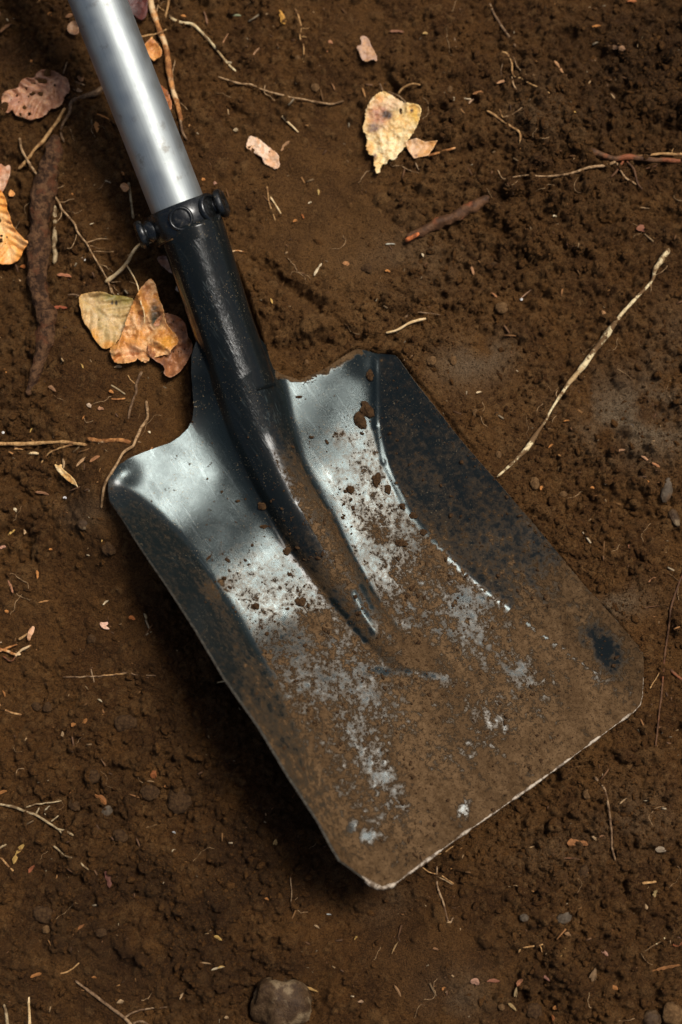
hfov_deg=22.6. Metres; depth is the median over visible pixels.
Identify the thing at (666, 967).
bark flake
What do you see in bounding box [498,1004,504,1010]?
pebble
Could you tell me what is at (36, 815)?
branching twig
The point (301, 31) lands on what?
rootlet
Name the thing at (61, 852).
twig
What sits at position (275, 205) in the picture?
needle
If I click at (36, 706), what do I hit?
soil clod
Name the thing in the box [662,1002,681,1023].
stone
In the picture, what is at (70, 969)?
straw
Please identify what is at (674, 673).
twig
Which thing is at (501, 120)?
rootlet
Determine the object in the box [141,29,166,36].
rootlet
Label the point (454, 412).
wood fibres
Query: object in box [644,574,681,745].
thread root
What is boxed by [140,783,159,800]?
soil clod
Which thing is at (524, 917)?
stone
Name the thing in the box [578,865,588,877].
soil clod
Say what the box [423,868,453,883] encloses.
rootlet
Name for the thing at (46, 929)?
pebble
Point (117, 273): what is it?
grass loop
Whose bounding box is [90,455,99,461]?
bark flake
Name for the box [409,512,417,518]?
mud clod
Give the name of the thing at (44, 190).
thick root
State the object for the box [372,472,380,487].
mud clod
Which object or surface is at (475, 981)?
leaf flake
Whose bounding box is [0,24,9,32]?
bark flake
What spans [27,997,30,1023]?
straw
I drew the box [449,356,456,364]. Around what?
pebble
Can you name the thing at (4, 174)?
leaf fragment
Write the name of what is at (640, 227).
bark flake
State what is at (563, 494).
pebble
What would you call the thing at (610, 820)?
thread root
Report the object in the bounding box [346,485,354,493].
mud clod
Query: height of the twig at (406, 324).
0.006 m
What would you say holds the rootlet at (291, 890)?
on the ground
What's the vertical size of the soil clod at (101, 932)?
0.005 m
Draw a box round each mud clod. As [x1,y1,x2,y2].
[251,603,259,609]
[258,502,265,509]
[283,547,290,555]
[294,597,305,606]
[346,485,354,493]
[354,411,366,428]
[360,401,374,417]
[366,369,373,380]
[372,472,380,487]
[385,485,390,494]
[394,539,408,546]
[399,503,405,509]
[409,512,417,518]
[420,529,427,535]
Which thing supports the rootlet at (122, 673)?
on the ground
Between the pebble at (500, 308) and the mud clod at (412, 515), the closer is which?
the mud clod at (412, 515)
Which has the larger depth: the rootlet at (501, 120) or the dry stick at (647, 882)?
the rootlet at (501, 120)
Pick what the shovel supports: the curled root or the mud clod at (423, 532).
the mud clod at (423, 532)
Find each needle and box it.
[266,186,275,220]
[270,197,280,213]
[281,115,297,131]
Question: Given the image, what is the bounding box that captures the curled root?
[100,401,148,507]
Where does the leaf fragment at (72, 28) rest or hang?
on the ground
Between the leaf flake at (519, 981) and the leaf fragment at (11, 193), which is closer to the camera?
the leaf flake at (519, 981)
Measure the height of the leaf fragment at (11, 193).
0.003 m
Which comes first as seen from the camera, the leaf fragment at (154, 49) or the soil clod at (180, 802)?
the soil clod at (180, 802)
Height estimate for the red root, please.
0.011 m
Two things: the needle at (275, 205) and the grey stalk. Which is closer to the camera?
the grey stalk
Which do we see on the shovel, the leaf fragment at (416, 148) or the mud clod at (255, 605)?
the mud clod at (255, 605)
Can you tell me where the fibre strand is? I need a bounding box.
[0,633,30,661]
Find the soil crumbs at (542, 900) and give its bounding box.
[0,0,681,1023]
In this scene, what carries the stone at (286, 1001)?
on the ground
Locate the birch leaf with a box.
[362,83,421,173]
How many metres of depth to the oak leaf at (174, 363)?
1.25 m
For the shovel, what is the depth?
1.21 m
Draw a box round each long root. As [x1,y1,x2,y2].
[0,440,86,462]
[18,138,113,292]
[75,980,166,1023]
[218,76,343,104]
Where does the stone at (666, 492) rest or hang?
on the ground
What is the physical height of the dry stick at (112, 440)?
0.017 m
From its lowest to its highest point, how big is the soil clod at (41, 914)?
0.008 m
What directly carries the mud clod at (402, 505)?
on the shovel
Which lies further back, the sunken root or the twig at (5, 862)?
the sunken root
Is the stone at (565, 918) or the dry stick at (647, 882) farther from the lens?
the dry stick at (647, 882)
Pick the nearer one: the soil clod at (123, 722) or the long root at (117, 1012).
the long root at (117, 1012)
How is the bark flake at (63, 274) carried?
on the ground
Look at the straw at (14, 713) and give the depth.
1.23 m
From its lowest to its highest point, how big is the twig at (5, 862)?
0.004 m
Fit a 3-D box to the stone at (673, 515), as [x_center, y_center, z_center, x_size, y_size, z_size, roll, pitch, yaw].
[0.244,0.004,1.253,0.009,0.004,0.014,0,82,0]
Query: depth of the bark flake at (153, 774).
1.22 m
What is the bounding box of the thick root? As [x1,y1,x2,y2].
[25,135,63,395]
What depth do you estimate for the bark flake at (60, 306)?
1.26 m
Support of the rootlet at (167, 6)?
on the ground
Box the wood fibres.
[0,0,681,1022]
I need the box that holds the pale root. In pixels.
[496,248,669,476]
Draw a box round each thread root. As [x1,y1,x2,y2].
[435,866,453,922]
[594,776,615,860]
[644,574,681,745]
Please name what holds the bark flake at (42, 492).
on the ground
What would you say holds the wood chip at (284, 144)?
on the ground
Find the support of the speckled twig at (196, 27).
on the ground
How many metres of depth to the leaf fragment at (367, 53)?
1.30 m
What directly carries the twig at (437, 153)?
on the ground
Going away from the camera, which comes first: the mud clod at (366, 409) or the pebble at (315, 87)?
the mud clod at (366, 409)
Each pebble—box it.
[42,925,49,932]
[311,83,319,91]
[360,264,371,272]
[426,356,436,365]
[447,86,452,91]
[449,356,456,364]
[495,302,507,313]
[496,451,501,457]
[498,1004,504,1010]
[530,477,538,489]
[559,491,567,496]
[582,789,589,798]
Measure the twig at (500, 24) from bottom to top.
0.008 m
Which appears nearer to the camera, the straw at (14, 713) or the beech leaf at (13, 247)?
the straw at (14, 713)
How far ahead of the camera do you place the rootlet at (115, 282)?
1.27 m
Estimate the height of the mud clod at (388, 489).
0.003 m
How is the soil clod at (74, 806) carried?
on the ground
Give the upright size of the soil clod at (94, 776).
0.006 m
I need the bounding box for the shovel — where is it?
[68,0,643,889]
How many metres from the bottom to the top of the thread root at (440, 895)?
0.011 m
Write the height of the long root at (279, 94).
0.012 m
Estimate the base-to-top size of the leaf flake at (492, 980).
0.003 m
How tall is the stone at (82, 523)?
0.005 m
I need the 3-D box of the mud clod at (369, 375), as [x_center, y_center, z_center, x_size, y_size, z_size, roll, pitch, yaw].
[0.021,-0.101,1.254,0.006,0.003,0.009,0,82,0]
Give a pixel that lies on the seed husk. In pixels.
(65, 474)
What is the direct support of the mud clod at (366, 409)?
on the shovel
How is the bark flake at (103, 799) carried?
on the ground
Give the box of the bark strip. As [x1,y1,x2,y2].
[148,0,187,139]
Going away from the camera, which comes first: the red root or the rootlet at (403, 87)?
the red root
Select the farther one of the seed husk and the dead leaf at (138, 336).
the dead leaf at (138, 336)
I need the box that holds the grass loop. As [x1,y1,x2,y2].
[105,242,150,323]
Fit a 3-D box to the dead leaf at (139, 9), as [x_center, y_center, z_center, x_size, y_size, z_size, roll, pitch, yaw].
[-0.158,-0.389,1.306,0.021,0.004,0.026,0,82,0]
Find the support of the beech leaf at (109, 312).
on the ground
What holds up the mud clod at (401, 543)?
on the shovel
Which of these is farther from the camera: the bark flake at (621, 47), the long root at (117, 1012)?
the bark flake at (621, 47)
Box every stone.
[76,518,87,529]
[101,805,112,815]
[250,977,311,1023]
[520,914,528,921]
[556,912,571,923]
[642,1010,662,1023]
[660,477,672,502]
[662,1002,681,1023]
[668,509,679,525]
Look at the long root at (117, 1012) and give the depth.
1.20 m
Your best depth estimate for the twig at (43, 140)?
1.29 m
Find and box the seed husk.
[55,464,77,486]
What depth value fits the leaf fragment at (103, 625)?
1.23 m
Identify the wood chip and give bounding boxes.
[280,141,289,150]
[589,967,596,981]
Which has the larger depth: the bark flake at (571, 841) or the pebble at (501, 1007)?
the bark flake at (571, 841)
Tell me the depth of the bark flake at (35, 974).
1.20 m
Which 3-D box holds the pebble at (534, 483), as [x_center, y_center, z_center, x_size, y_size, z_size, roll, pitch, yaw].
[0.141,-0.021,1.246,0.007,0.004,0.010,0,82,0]
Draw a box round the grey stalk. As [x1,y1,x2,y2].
[128,182,133,218]
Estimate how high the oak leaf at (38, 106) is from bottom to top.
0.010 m
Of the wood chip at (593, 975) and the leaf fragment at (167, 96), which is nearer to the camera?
the wood chip at (593, 975)
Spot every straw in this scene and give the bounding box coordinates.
[0,704,21,715]
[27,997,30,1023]
[60,963,78,973]
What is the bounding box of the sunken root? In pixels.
[405,195,489,242]
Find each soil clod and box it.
[31,702,41,710]
[33,906,51,922]
[42,702,51,711]
[68,800,80,810]
[87,634,95,643]
[88,769,99,783]
[94,928,106,936]
[102,542,115,555]
[113,829,127,842]
[114,715,136,731]
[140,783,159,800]
[167,788,191,813]
[527,1003,541,1019]
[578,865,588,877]
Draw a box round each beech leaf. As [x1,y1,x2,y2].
[0,190,27,271]
[68,291,133,348]
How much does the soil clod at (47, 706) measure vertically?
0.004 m
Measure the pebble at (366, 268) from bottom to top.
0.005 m
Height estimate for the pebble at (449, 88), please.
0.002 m
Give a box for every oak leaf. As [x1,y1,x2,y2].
[1,62,69,119]
[147,313,192,377]
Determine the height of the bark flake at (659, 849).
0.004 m
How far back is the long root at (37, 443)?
1.25 m
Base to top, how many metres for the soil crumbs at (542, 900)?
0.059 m
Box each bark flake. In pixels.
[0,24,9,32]
[12,844,24,863]
[30,972,40,977]
[36,491,48,494]
[54,305,66,308]
[57,273,70,276]
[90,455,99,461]
[94,794,106,804]
[150,770,156,778]
[567,838,587,845]
[608,45,624,50]
[636,224,644,231]
[652,964,679,971]
[655,846,665,851]
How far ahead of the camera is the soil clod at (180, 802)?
1.22 m
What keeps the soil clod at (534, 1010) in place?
on the ground
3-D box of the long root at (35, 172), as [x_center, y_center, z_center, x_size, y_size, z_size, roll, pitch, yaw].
[-0.206,-0.221,1.276,0.029,0.009,0.139,-38,84,-5]
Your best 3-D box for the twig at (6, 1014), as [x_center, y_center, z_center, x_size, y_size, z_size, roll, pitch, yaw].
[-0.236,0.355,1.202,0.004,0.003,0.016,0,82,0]
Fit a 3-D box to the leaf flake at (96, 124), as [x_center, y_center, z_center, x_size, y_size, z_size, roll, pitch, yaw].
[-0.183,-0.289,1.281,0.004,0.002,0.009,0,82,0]
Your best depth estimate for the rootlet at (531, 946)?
1.21 m
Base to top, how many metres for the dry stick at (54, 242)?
0.005 m
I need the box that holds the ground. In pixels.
[0,0,681,1023]
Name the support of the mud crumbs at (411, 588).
on the shovel
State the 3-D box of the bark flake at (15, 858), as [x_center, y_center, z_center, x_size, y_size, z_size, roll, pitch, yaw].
[-0.229,0.243,1.214,0.009,0.002,0.015,0,82,0]
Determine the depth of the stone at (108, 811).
1.21 m
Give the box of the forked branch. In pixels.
[60,81,102,141]
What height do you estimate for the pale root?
0.017 m
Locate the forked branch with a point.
(96, 92)
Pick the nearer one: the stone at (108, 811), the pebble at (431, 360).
the stone at (108, 811)
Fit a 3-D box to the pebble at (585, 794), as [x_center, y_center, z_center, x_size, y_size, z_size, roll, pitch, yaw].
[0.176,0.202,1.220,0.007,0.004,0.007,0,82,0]
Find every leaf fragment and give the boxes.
[0,164,10,191]
[8,190,14,196]
[27,626,34,640]
[67,21,78,34]
[100,622,108,628]
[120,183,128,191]
[145,37,161,60]
[157,255,171,272]
[161,85,171,109]
[246,136,279,168]
[357,36,376,61]
[404,138,436,158]
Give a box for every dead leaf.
[110,279,178,363]
[128,0,147,19]
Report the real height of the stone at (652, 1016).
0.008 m
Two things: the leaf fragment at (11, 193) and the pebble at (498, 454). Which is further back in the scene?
the leaf fragment at (11, 193)
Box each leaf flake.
[94,121,98,131]
[104,871,111,887]
[279,10,284,23]
[470,978,478,984]
[487,979,499,981]
[516,979,522,985]
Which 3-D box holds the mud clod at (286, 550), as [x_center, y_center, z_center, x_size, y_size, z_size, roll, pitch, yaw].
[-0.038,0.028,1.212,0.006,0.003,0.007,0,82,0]
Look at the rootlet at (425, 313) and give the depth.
1.26 m
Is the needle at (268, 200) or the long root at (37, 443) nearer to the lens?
the long root at (37, 443)
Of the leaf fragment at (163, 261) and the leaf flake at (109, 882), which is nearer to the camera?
the leaf flake at (109, 882)
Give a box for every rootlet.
[63,669,155,681]
[101,265,134,294]
[127,371,142,418]
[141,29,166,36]
[158,0,169,16]
[290,9,307,62]
[290,877,291,906]
[387,83,420,102]
[402,162,418,172]
[405,311,439,316]
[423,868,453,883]
[486,107,522,143]
[501,51,549,93]
[518,944,542,952]
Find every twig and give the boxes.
[0,800,73,835]
[0,858,13,870]
[3,1004,8,1023]
[18,108,65,169]
[53,845,88,869]
[169,15,235,71]
[386,318,425,333]
[428,147,455,156]
[489,3,515,46]
[670,668,681,679]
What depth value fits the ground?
1.25 m
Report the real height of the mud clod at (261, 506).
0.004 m
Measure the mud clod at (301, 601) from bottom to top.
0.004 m
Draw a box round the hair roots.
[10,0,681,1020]
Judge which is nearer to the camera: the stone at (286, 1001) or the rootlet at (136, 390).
the stone at (286, 1001)
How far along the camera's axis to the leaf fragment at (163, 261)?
1.27 m
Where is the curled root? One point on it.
(127, 449)
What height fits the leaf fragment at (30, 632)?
0.003 m
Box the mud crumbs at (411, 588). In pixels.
[151,356,641,882]
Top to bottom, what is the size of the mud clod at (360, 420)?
0.004 m
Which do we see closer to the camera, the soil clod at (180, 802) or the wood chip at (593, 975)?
the wood chip at (593, 975)
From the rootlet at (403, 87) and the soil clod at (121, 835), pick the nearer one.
the soil clod at (121, 835)
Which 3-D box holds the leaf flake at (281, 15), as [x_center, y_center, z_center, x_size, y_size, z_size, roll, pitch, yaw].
[-0.045,-0.378,1.303,0.006,0.003,0.012,0,82,0]
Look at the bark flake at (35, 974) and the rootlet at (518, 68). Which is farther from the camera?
the rootlet at (518, 68)
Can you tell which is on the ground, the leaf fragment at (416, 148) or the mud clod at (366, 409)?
the leaf fragment at (416, 148)
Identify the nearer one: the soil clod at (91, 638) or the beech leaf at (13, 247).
the soil clod at (91, 638)
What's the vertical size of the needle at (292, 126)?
0.003 m
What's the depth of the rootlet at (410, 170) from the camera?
1.28 m
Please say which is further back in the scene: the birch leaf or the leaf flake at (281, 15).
the leaf flake at (281, 15)
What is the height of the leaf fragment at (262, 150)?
0.004 m
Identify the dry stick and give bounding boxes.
[52,205,57,263]
[86,437,130,443]
[642,881,656,884]
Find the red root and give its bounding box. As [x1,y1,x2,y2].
[498,146,681,189]

